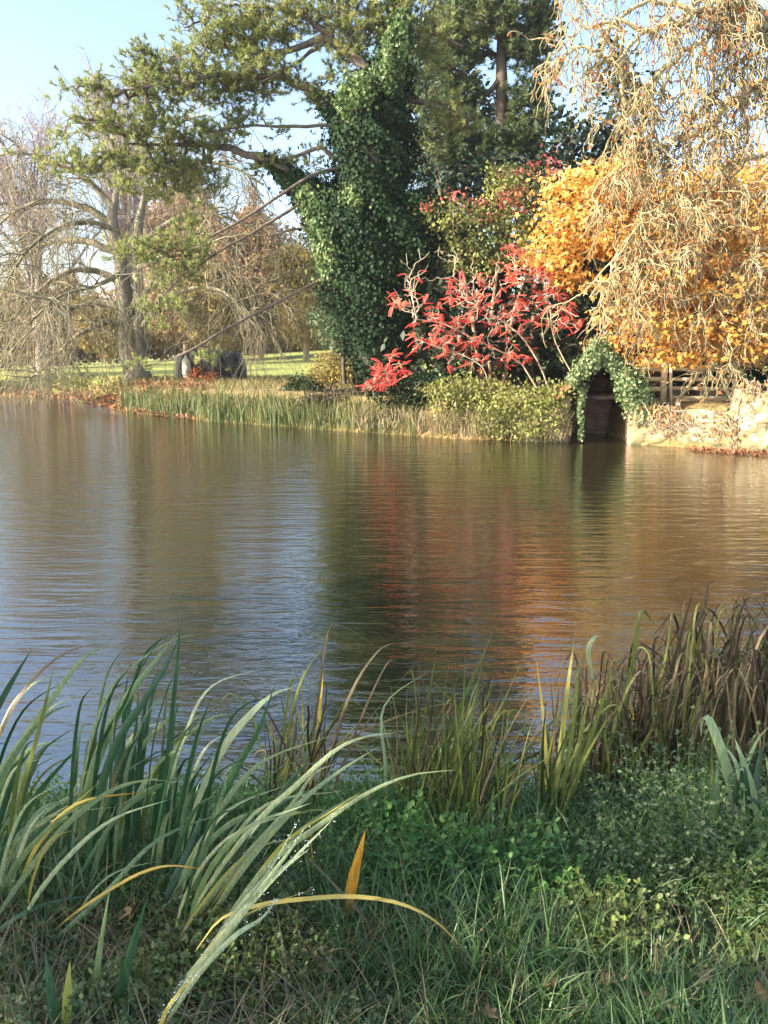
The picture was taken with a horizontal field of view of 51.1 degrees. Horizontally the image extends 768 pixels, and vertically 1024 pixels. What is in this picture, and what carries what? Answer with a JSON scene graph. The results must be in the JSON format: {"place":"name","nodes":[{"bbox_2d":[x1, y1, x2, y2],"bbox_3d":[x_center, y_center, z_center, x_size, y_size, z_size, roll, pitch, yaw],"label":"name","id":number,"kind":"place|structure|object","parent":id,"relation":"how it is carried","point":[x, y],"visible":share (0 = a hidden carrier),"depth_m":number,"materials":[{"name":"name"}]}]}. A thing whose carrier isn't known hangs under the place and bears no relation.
{"place":"outdoors","nodes":[
{"label":"outdoors","id":0,"kind":"place"},
{"bbox_2d":[0,396,767,801],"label":"water","id":1,"kind":"structure","parent":0,"point":[234,550],"depth_m":10.38,"materials":[{"name":"black liquid"}]},
{"bbox_2d":[687,445,767,456],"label":"leaf litter","id":2,"kind":"object","parent":1,"relation":"on","point":[742,451],"visible":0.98,"depth_m":22.10,"materials":[{"name":"brown plant"}]},
{"bbox_2d":[0,739,767,927],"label":"grass","id":3,"kind":"structure","parent":0,"point":[99,889],"depth_m":2.95,"materials":[{"name":"green plant"}]},
{"bbox_2d":[0,338,767,1023],"bbox_3d":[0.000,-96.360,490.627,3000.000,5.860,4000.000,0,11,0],"label":"ground","id":4,"kind":"structure","parent":0,"point":[616,424],"depth_m":32.89,"materials":[{"name":"green plant"}]},
{"bbox_2d":[0,269,44,367],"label":"olive tree","id":5,"kind":"object","parent":4,"relation":"on","point":[4,333],"visible":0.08,"depth_m":95.70,"materials":[{"name":"green plant"}]},
{"bbox_2d":[0,270,94,366],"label":"copper tree","id":6,"kind":"object","parent":4,"relation":"on","point":[47,291],"visible":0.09,"depth_m":90.78,"materials":[{"name":"brown plant"}]},
{"bbox_2d":[0,644,121,884],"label":"iris clump","id":7,"kind":"object","parent":4,"relation":"on","point":[19,784],"visible":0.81,"depth_m":3.27,"materials":[{"name":"green plant"}]},
{"bbox_2d":[0,77,144,370],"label":"bare tree","id":8,"kind":"object","parent":4,"relation":"on","point":[41,128],"visible":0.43,"depth_m":59.69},
{"bbox_2d":[26,943,121,956],"bbox_3d":[-0.852,1.423,2.591,0.799,0.097,0.018,-2,11,-11],"label":"fallen leaf blade","id":9,"kind":"object","parent":4,"relation":"on","point":[79,949],"visible":0.16,"depth_m":2.56,"materials":[{"name":"brown plant"}]},
{"bbox_2d":[45,885,147,1023],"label":"iris clump","id":10,"kind":"object","parent":4,"relation":"on","point":[52,1000],"visible":0.88,"depth_m":2.16,"materials":[{"name":"green plant"}]},
{"bbox_2d":[70,293,147,363],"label":"golden tree","id":11,"kind":"object","parent":4,"relation":"on","point":[88,339],"visible":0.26,"depth_m":84.22,"materials":[{"name":"yellow plant"}]},
{"bbox_2d":[0,369,224,419],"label":"leaf litter","id":12,"kind":"object","parent":4,"relation":"on","point":[115,407],"visible":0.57,"depth_m":41.15,"materials":[{"name":"brown plant"}]},
{"bbox_2d":[0,759,228,952],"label":"iris clump","id":13,"kind":"object","parent":4,"relation":"on","point":[49,823],"visible":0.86,"depth_m":2.68,"materials":[{"name":"green plant"}]},
{"bbox_2d":[61,39,204,294],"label":"bare tree","id":14,"kind":"object","parent":4,"relation":"on","point":[136,198],"visible":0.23,"depth_m":63.38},
{"bbox_2d":[51,370,220,394],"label":"pale bush","id":15,"kind":"object","parent":4,"relation":"on","point":[78,384],"visible":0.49,"depth_m":40.44,"materials":[{"name":"beige plant"}]},
{"bbox_2d":[115,377,181,416],"bbox_3d":[-10.898,-5.338,36.883,1.342,1.690,6.832,-10,15,-40],"label":"reed stand","id":16,"kind":"object","parent":4,"relation":"on","point":[149,403],"visible":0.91,"depth_m":36.38,"materials":[{"name":"plant"}]},
{"bbox_2d":[0,274,296,343],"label":"wood","id":17,"kind":"object","parent":4,"relation":"on","point":[110,292],"depth_m":144.10,"materials":[{"name":"orange plant"}]},
{"bbox_2d":[0,67,318,408],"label":"weeping beech","id":18,"kind":"object","parent":4,"relation":"on","point":[131,323],"visible":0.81,"depth_m":42.67,"materials":[{"name":"brown plant"}]},
{"bbox_2d":[51,624,292,898],"bbox_3d":[-0.854,0.920,3.030,0.763,1.238,1.114,-7,13,-32],"label":"iris clump","id":19,"kind":"object","parent":4,"relation":"on","point":[166,766],"visible":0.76,"depth_m":2.87,"materials":[{"name":"green plant"}]},
{"bbox_2d":[0,325,351,368],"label":"hedgerow","id":20,"kind":"object","parent":4,"relation":"on","point":[157,350],"visible":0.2,"depth_m":96.63,"materials":[{"name":"brown plant"}]},
{"bbox_2d":[136,166,227,352],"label":"copper tree","id":21,"kind":"object","parent":4,"relation":"on","point":[181,280],"visible":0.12,"depth_m":88.53,"materials":[{"name":"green plant"}]},
{"bbox_2d":[183,366,205,380],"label":"rusty bush","id":22,"kind":"object","parent":4,"relation":"on","point":[194,377],"visible":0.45,"depth_m":43.49,"materials":[{"name":"orange plant"}]},
{"bbox_2d":[0,744,392,850],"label":"bank herbs","id":23,"kind":"object","parent":4,"relation":"on","point":[64,794],"visible":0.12,"depth_m":3.96,"materials":[{"name":"green plant"}]},
{"bbox_2d":[165,379,228,422],"bbox_3d":[-7.904,-4.690,33.616,5.105,1.684,1.447,11,15,43],"label":"reed stand","id":24,"kind":"object","parent":4,"relation":"on","point":[207,411],"visible":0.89,"depth_m":33.34,"materials":[{"name":"green plant"}]},
{"bbox_2d":[0,792,394,1023],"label":"weeds","id":25,"kind":"object","parent":4,"relation":"on","point":[94,1006],"visible":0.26,"depth_m":2.36,"materials":[{"name":"green plant"}]},
{"bbox_2d":[175,349,246,379],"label":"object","id":26,"kind":"object","parent":4,"relation":"on","point":[182,368],"visible":0.7,"depth_m":45.07,"materials":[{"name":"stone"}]},
{"bbox_2d":[204,367,220,380],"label":"rusty bush","id":27,"kind":"object","parent":4,"relation":"on","point":[208,373],"visible":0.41,"depth_m":42.89,"materials":[{"name":"orange plant"}]},
{"bbox_2d":[72,372,356,406],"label":"rough grass","id":28,"kind":"structure","parent":4,"relation":"on","point":[248,380],"depth_m":40.06,"materials":[{"name":"beige plant"}]},
{"bbox_2d":[173,252,275,350],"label":"olive tree","id":29,"kind":"object","parent":4,"relation":"on","point":[215,306],"visible":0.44,"depth_m":73.92,"materials":[{"name":"green plant"}]},
{"bbox_2d":[152,814,334,1023],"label":"iris clump","id":30,"kind":"object","parent":4,"relation":"on","point":[224,938],"visible":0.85,"depth_m":2.15,"materials":[{"name":"green plant"}]},
{"bbox_2d":[212,383,277,425],"bbox_3d":[-5.469,-4.293,31.574,4.127,1.694,1.468,10,15,42],"label":"reed stand","id":31,"kind":"object","parent":4,"relation":"on","point":[245,411],"visible":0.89,"depth_m":31.40,"materials":[{"name":"green plant"}]},
{"bbox_2d":[2,0,489,390],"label":"scots pine","id":32,"kind":"object","parent":4,"relation":"on","point":[249,78],"visible":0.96,"depth_m":27.10,"materials":[{"name":"green plant"}]},
{"bbox_2d":[250,0,459,395],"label":"climbing ivy","id":33,"kind":"object","parent":32,"relation":"attached to","point":[364,226],"visible":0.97,"depth_m":27.46,"materials":[{"name":"green plant"}]},
{"bbox_2d":[202,185,315,357],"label":"copper tree","id":34,"kind":"object","parent":4,"relation":"on","point":[260,245],"visible":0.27,"depth_m":75.87,"materials":[{"name":"brown plant"}]},
{"bbox_2d":[260,384,327,429],"bbox_3d":[-3.350,-3.986,30.076,3.823,1.673,1.477,8,14,36],"label":"reed stand","id":35,"kind":"object","parent":4,"relation":"on","point":[302,414],"visible":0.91,"depth_m":29.83,"materials":[{"name":"green plant"}]},
{"bbox_2d":[259,215,333,360],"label":"golden tree","id":36,"kind":"object","parent":4,"relation":"on","point":[294,283],"visible":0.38,"depth_m":68.91,"materials":[{"name":"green plant"}]},
{"bbox_2d":[277,370,325,391],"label":"dark bush","id":37,"kind":"object","parent":4,"relation":"on","point":[298,384],"visible":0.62,"depth_m":32.25,"materials":[{"name":"green plant"}]},
{"bbox_2d":[153,733,450,941],"bbox_3d":[-0.232,1.035,2.620,1.051,0.864,0.686,7,13,33],"label":"iris clump","id":38,"kind":"object","parent":4,"relation":"on","point":[209,837],"visible":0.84,"depth_m":2.56,"materials":[{"name":"green plant"}]},
{"bbox_2d":[310,835,314,886],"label":"brown stalk","id":39,"kind":"object","parent":4,"relation":"on","point":[312,857],"visible":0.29,"depth_m":2.91,"materials":[{"name":"yellow plant"}]},
{"bbox_2d":[300,274,340,350],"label":"copper tree","id":40,"kind":"object","parent":4,"relation":"on","point":[328,329],"visible":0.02,"depth_m":86.73,"materials":[{"name":"brown plant"}]},
{"bbox_2d":[299,260,352,383],"bbox_3d":[-1.435,-8.609,30.436,3.629,7.466,3.164,11,15,43],"label":"young conifer","id":41,"kind":"object","parent":4,"relation":"on","point":[331,335],"visible":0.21,"depth_m":30.56,"materials":[{"name":"green plant"}]},
{"bbox_2d":[290,374,367,411],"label":"bramble","id":42,"kind":"object","parent":4,"relation":"on","point":[345,390],"visible":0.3,"depth_m":29.69,"materials":[{"name":"plant"}]},
{"bbox_2d":[304,348,359,390],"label":"yellowing bush","id":43,"kind":"object","parent":4,"relation":"on","point":[329,374],"visible":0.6,"depth_m":32.27,"materials":[{"name":"yellow plant"}]},
{"bbox_2d":[196,894,469,960],"bbox_3d":[-0.129,1.234,2.303,0.820,0.307,0.011,0,11,0],"label":"bent leaf","id":44,"kind":"object","parent":4,"relation":"on","point":[330,896],"visible":0.8,"depth_m":2.28,"materials":[{"name":"yellow plant"}]},
{"bbox_2d":[208,623,461,812],"bbox_3d":[-0.239,1.336,4.491,1.823,1.652,1.805,0,11,0],"label":"reed clump","id":45,"kind":"object","parent":4,"relation":"on","point":[317,746],"visible":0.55,"depth_m":4.10,"materials":[{"name":"green plant"}]},
{"bbox_2d":[315,387,375,432],"bbox_3d":[-1.365,-3.678,28.551,3.442,1.660,1.359,8,14,35],"label":"reed stand","id":46,"kind":"object","parent":4,"relation":"on","point":[351,423],"visible":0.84,"depth_m":28.63,"materials":[{"name":"green plant"}]},
{"bbox_2d":[340,829,365,923],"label":"upright leaf","id":47,"kind":"object","parent":4,"relation":"on","point":[352,880],"visible":0.63,"depth_m":2.57,"materials":[{"name":"plant"}]},
{"bbox_2d":[0,801,765,1023],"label":"plant debris","id":48,"kind":"object","parent":4,"relation":"on","point":[83,944],"visible":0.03,"depth_m":2.55,"materials":[{"name":"brown plant"}]},
{"bbox_2d":[0,800,767,1023],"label":"grass","id":49,"kind":"structure","parent":4,"relation":"on","point":[697,1015],"depth_m":2.28,"materials":[{"name":"green plant"}]},
{"bbox_2d":[296,846,382,944],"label":"brown stalk","id":50,"kind":"object","parent":49,"relation":"on","point":[348,900],"visible":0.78,"depth_m":2.42,"materials":[{"name":"plant"}]},
{"bbox_2d":[478,1003,498,1018],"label":"dead leaf","id":51,"kind":"object","parent":49,"relation":"on","point":[490,1011],"visible":1,"depth_m":2.05,"materials":[{"name":"brown plant"}]},
{"bbox_2d":[543,969,557,986],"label":"dead leaf","id":52,"kind":"object","parent":49,"relation":"on","point":[553,981],"visible":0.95,"depth_m":2.17,"materials":[{"name":"brown plant"}]},
{"bbox_2d":[592,969,618,988],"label":"dead leaf","id":53,"kind":"object","parent":49,"relation":"on","point":[611,974],"visible":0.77,"depth_m":2.19,"materials":[{"name":"brown plant"}]},
{"bbox_2d":[638,987,673,1016],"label":"dead leaf","id":54,"kind":"object","parent":49,"relation":"on","point":[659,1000],"visible":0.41,"depth_m":2.13,"materials":[{"name":"plant"}]},
{"bbox_2d":[652,939,670,954],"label":"dead leaf","id":55,"kind":"object","parent":49,"relation":"on","point":[666,947],"visible":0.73,"depth_m":2.33,"materials":[{"name":"brown plant"}]},
{"bbox_2d":[693,964,711,982],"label":"dead leaf","id":56,"kind":"object","parent":49,"relation":"on","point":[707,974],"visible":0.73,"depth_m":2.22,"materials":[{"name":"brown plant"}]},
{"bbox_2d":[751,979,767,1006],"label":"dead leaf","id":57,"kind":"object","parent":49,"relation":"on","point":[758,985],"visible":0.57,"depth_m":2.15,"materials":[{"name":"brown plant"}]},
{"bbox_2d":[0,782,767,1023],"bbox_3d":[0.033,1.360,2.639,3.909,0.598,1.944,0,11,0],"label":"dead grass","id":58,"kind":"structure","parent":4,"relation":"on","point":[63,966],"depth_m":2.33,"materials":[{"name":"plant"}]},
{"bbox_2d":[116,899,134,920],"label":"dead leaf","id":59,"kind":"object","parent":58,"relation":"on","point":[128,909],"visible":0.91,"depth_m":2.61,"materials":[{"name":"brown plant"}]},
{"bbox_2d":[355,348,412,392],"bbox_3d":[0.089,-4.736,27.448,1.873,1.682,2.021,3,12,16],"label":"sumac","id":60,"kind":"object","parent":4,"relation":"on","point":[377,375],"visible":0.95,"depth_m":27.13,"materials":[{"name":"red plant"}]},
{"bbox_2d":[359,391,418,435],"bbox_3d":[0.260,-3.495,27.591,2.912,1.674,1.442,9,14,38],"label":"reed stand","id":61,"kind":"object","parent":4,"relation":"on","point":[400,422],"visible":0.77,"depth_m":27.33,"materials":[{"name":"plant"}]},
{"bbox_2d":[361,367,451,429],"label":"ivy bank","id":62,"kind":"structure","parent":4,"relation":"on","point":[413,380],"depth_m":27.32,"materials":[{"name":"green plant"}]},
{"bbox_2d":[409,0,495,368],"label":"blue cedar","id":63,"kind":"object","parent":4,"relation":"on","point":[438,176],"visible":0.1,"depth_m":37.01,"materials":[{"name":"green plant"}]},
{"bbox_2d":[277,743,643,951],"bbox_3d":[0.292,1.244,3.175,1.403,0.626,1.363,3,12,15],"label":"cress","id":64,"kind":"object","parent":4,"relation":"on","point":[405,822],"visible":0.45,"depth_m":2.84,"materials":[{"name":"green plant"}]},
{"bbox_2d":[347,402,573,441],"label":"bank grass","id":65,"kind":"structure","parent":4,"relation":"on","point":[420,420],"depth_m":25.82,"materials":[{"name":"plant"}]},
{"bbox_2d":[413,366,519,438],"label":"bank shrub","id":66,"kind":"object","parent":4,"relation":"on","point":[451,391],"visible":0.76,"depth_m":25.88,"materials":[{"name":"green plant"}]},
{"bbox_2d":[386,243,583,398],"bbox_3d":[3.355,-6.095,26.218,6.598,5.074,2.233,0,11,0],"label":"sumac","id":67,"kind":"object","parent":4,"relation":"on","point":[580,322],"visible":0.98,"depth_m":26.15,"materials":[{"name":"red plant"}]},
{"bbox_2d":[344,632,626,839],"bbox_3d":[0.454,1.072,3.642,1.292,1.289,1.258,0,11,0],"label":"reed clump","id":68,"kind":"object","parent":4,"relation":"on","point":[460,772],"visible":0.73,"depth_m":3.24,"materials":[{"name":"green plant"}]},
{"bbox_2d":[405,0,566,369],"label":"dark pine","id":69,"kind":"object","parent":4,"relation":"on","point":[501,22],"visible":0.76,"depth_m":33.72,"materials":[{"name":"green plant"}]},
{"bbox_2d":[413,142,567,395],"bbox_3d":[3.760,-8.207,28.008,5.603,8.440,3.586,0,11,0],"label":"spindle shrub","id":70,"kind":"object","parent":4,"relation":"on","point":[515,182],"visible":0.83,"depth_m":27.30,"materials":[{"name":"green plant"}]},
{"bbox_2d":[405,0,581,371],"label":"tall evergreen","id":71,"kind":"object","parent":4,"relation":"on","point":[491,107],"visible":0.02,"depth_m":38.26,"materials":[{"name":"green plant"}]},
{"bbox_2d":[416,136,572,390],"bbox_3d":[3.976,-9.849,32.496,8.125,10.081,5.410,0,11,0],"label":"yew tree","id":72,"kind":"object","parent":4,"relation":"on","point":[477,177],"visible":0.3,"depth_m":31.87,"materials":[{"name":"green plant"}]},
{"bbox_2d":[377,262,636,394],"bbox_3d":[4.316,-6.478,28.957,9.845,4.752,5.194,0,11,0],"label":"yew tree","id":73,"kind":"object","parent":4,"relation":"on","point":[568,347],"visible":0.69,"depth_m":28.33,"materials":[{"name":"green plant"}]},
{"bbox_2d":[469,381,549,441],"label":"bank shrub","id":74,"kind":"object","parent":4,"relation":"on","point":[512,411],"visible":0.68,"depth_m":25.05,"materials":[{"name":"green plant"}]},
{"bbox_2d":[517,405,563,442],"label":"stone wall","id":75,"kind":"structure","parent":4,"relation":"on","point":[556,440],"depth_m":24.79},
{"bbox_2d":[506,379,582,441],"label":"bank shrub","id":76,"kind":"object","parent":4,"relation":"on","point":[550,401],"visible":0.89,"depth_m":24.54,"materials":[{"name":"green plant"}]},
{"bbox_2d":[481,624,638,832],"bbox_3d":[0.815,1.002,3.718,0.834,1.220,1.134,0,11,0],"label":"reed clump","id":77,"kind":"object","parent":4,"relation":"on","point":[580,751],"visible":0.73,"depth_m":3.38,"materials":[{"name":"green plant"}]},
{"bbox_2d":[521,101,634,382],"bbox_3d":[7.840,-10.834,33.636,5.516,11.668,4.332,0,11,0],"label":"yew tree","id":78,"kind":"object","parent":4,"relation":"on","point":[569,143],"visible":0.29,"depth_m":32.24,"materials":[{"name":"green plant"}]},
{"bbox_2d":[405,233,767,387],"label":"shrubbery","id":79,"kind":"object","parent":4,"relation":"on","point":[759,376],"visible":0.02,"depth_m":36.55,"materials":[{"name":"green plant"}]},
{"bbox_2d":[556,366,645,443],"bbox_3d":[6.926,-3.466,26.279,2.616,3.220,4.250,2,11,11],"label":"boathouse","id":80,"kind":"object","parent":4,"relation":"on","point":[600,392],"visible":0.3,"depth_m":27.38,"materials":[{"name":"wood"}]},
{"bbox_2d":[564,333,660,441],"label":"hanging ivy","id":81,"kind":"object","parent":80,"relation":"hanging from","point":[597,356],"visible":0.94,"depth_m":23.83,"materials":[{"name":"green plant"}]},
{"bbox_2d":[564,30,685,353],"bbox_3d":[9.994,-12.442,34.351,5.132,14.636,4.252,0,11,0],"label":"yew tree","id":82,"kind":"object","parent":4,"relation":"on","point":[612,110],"visible":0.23,"depth_m":33.10,"materials":[{"name":"green plant"}]},
{"bbox_2d":[599,362,660,397],"bbox_3d":[8.533,-4.613,28.139,2.501,1.250,2.000,0,11,0],"label":"lean to shed","id":83,"kind":"object","parent":4,"relation":"on","point":[655,374],"visible":0.14,"depth_m":27.45,"materials":[{"name":"brown wood"}]},
{"bbox_2d":[537,169,728,361],"bbox_3d":[9.461,-8.931,31.862,8.011,8.823,5.817,0,11,0],"label":"yew tree","id":84,"kind":"object","parent":4,"relation":"on","point":[591,265],"visible":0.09,"depth_m":31.20,"materials":[{"name":"green plant"}]},
{"bbox_2d":[507,0,767,404],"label":"contorted tree","id":85,"kind":"object","parent":4,"relation":"on","point":[723,23],"visible":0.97,"depth_m":22.23,"materials":[{"name":"beige plant"}]},
{"bbox_2d":[507,131,767,395],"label":"orange maple","id":86,"kind":"object","parent":4,"relation":"on","point":[568,190],"visible":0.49,"depth_m":25.32,"materials":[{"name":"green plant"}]},
{"bbox_2d":[531,580,752,803],"bbox_3d":[1.481,1.432,4.715,1.422,2.162,2.558,7,13,32],"label":"dead sedge","id":87,"kind":"object","parent":4,"relation":"on","point":[647,732],"visible":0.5,"depth_m":3.90,"materials":[{"name":"brown plant"}]},
{"bbox_2d":[518,703,767,938],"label":"mint","id":88,"kind":"object","parent":4,"relation":"on","point":[680,801],"visible":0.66,"depth_m":2.96,"materials":[{"name":"green plant"}]},
{"bbox_2d":[629,363,667,402],"bbox_3d":[8.168,-3.937,24.968,1.191,1.353,0.165,0,11,0],"label":"wooden fence","id":89,"kind":"object","parent":4,"relation":"on","point":[663,391],"visible":0.4,"depth_m":24.85,"materials":[{"name":"brown wood"}]},
{"bbox_2d":[530,830,767,1006],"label":"nettles","id":90,"kind":"object","parent":4,"relation":"on","point":[614,916],"visible":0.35,"depth_m":2.45,"materials":[{"name":"green plant"}]},
{"bbox_2d":[584,595,767,804],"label":"dead sedge","id":91,"kind":"object","parent":4,"relation":"on","point":[752,683],"visible":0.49,"depth_m":4.14,"materials":[{"name":"brown plant"}]},
{"bbox_2d":[627,388,767,452],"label":"stone wall","id":92,"kind":"structure","parent":4,"relation":"on","point":[755,428],"depth_m":22.90,"materials":[{"name":"beige stone"}]},
{"bbox_2d":[629,377,767,449],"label":"wall creeper","id":93,"kind":"object","parent":92,"relation":"attached to","point":[658,417],"depth_m":23.10,"materials":[{"name":"beige plant"}]},
{"bbox_2d":[669,364,737,403],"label":"field gate","id":94,"kind":"structure","parent":4,"relation":"on","point":[680,396],"depth_m":24.87,"materials":[{"name":"brown wood"}]},
{"bbox_2d":[642,163,767,390],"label":"yew tree","id":95,"kind":"object","parent":4,"relation":"on","point":[724,363],"visible":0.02,"depth_m":31.75,"materials":[{"name":"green plant"}]},
{"bbox_2d":[700,708,767,841],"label":"iris clump","id":96,"kind":"object","parent":4,"relation":"on","point":[745,778],"visible":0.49,"depth_m":3.15,"materials":[{"name":"green plant"}]},
{"bbox_2d":[0,0,767,353],"label":"sky","id":97,"kind":"structure","parent":0,"point":[36,35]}
]}

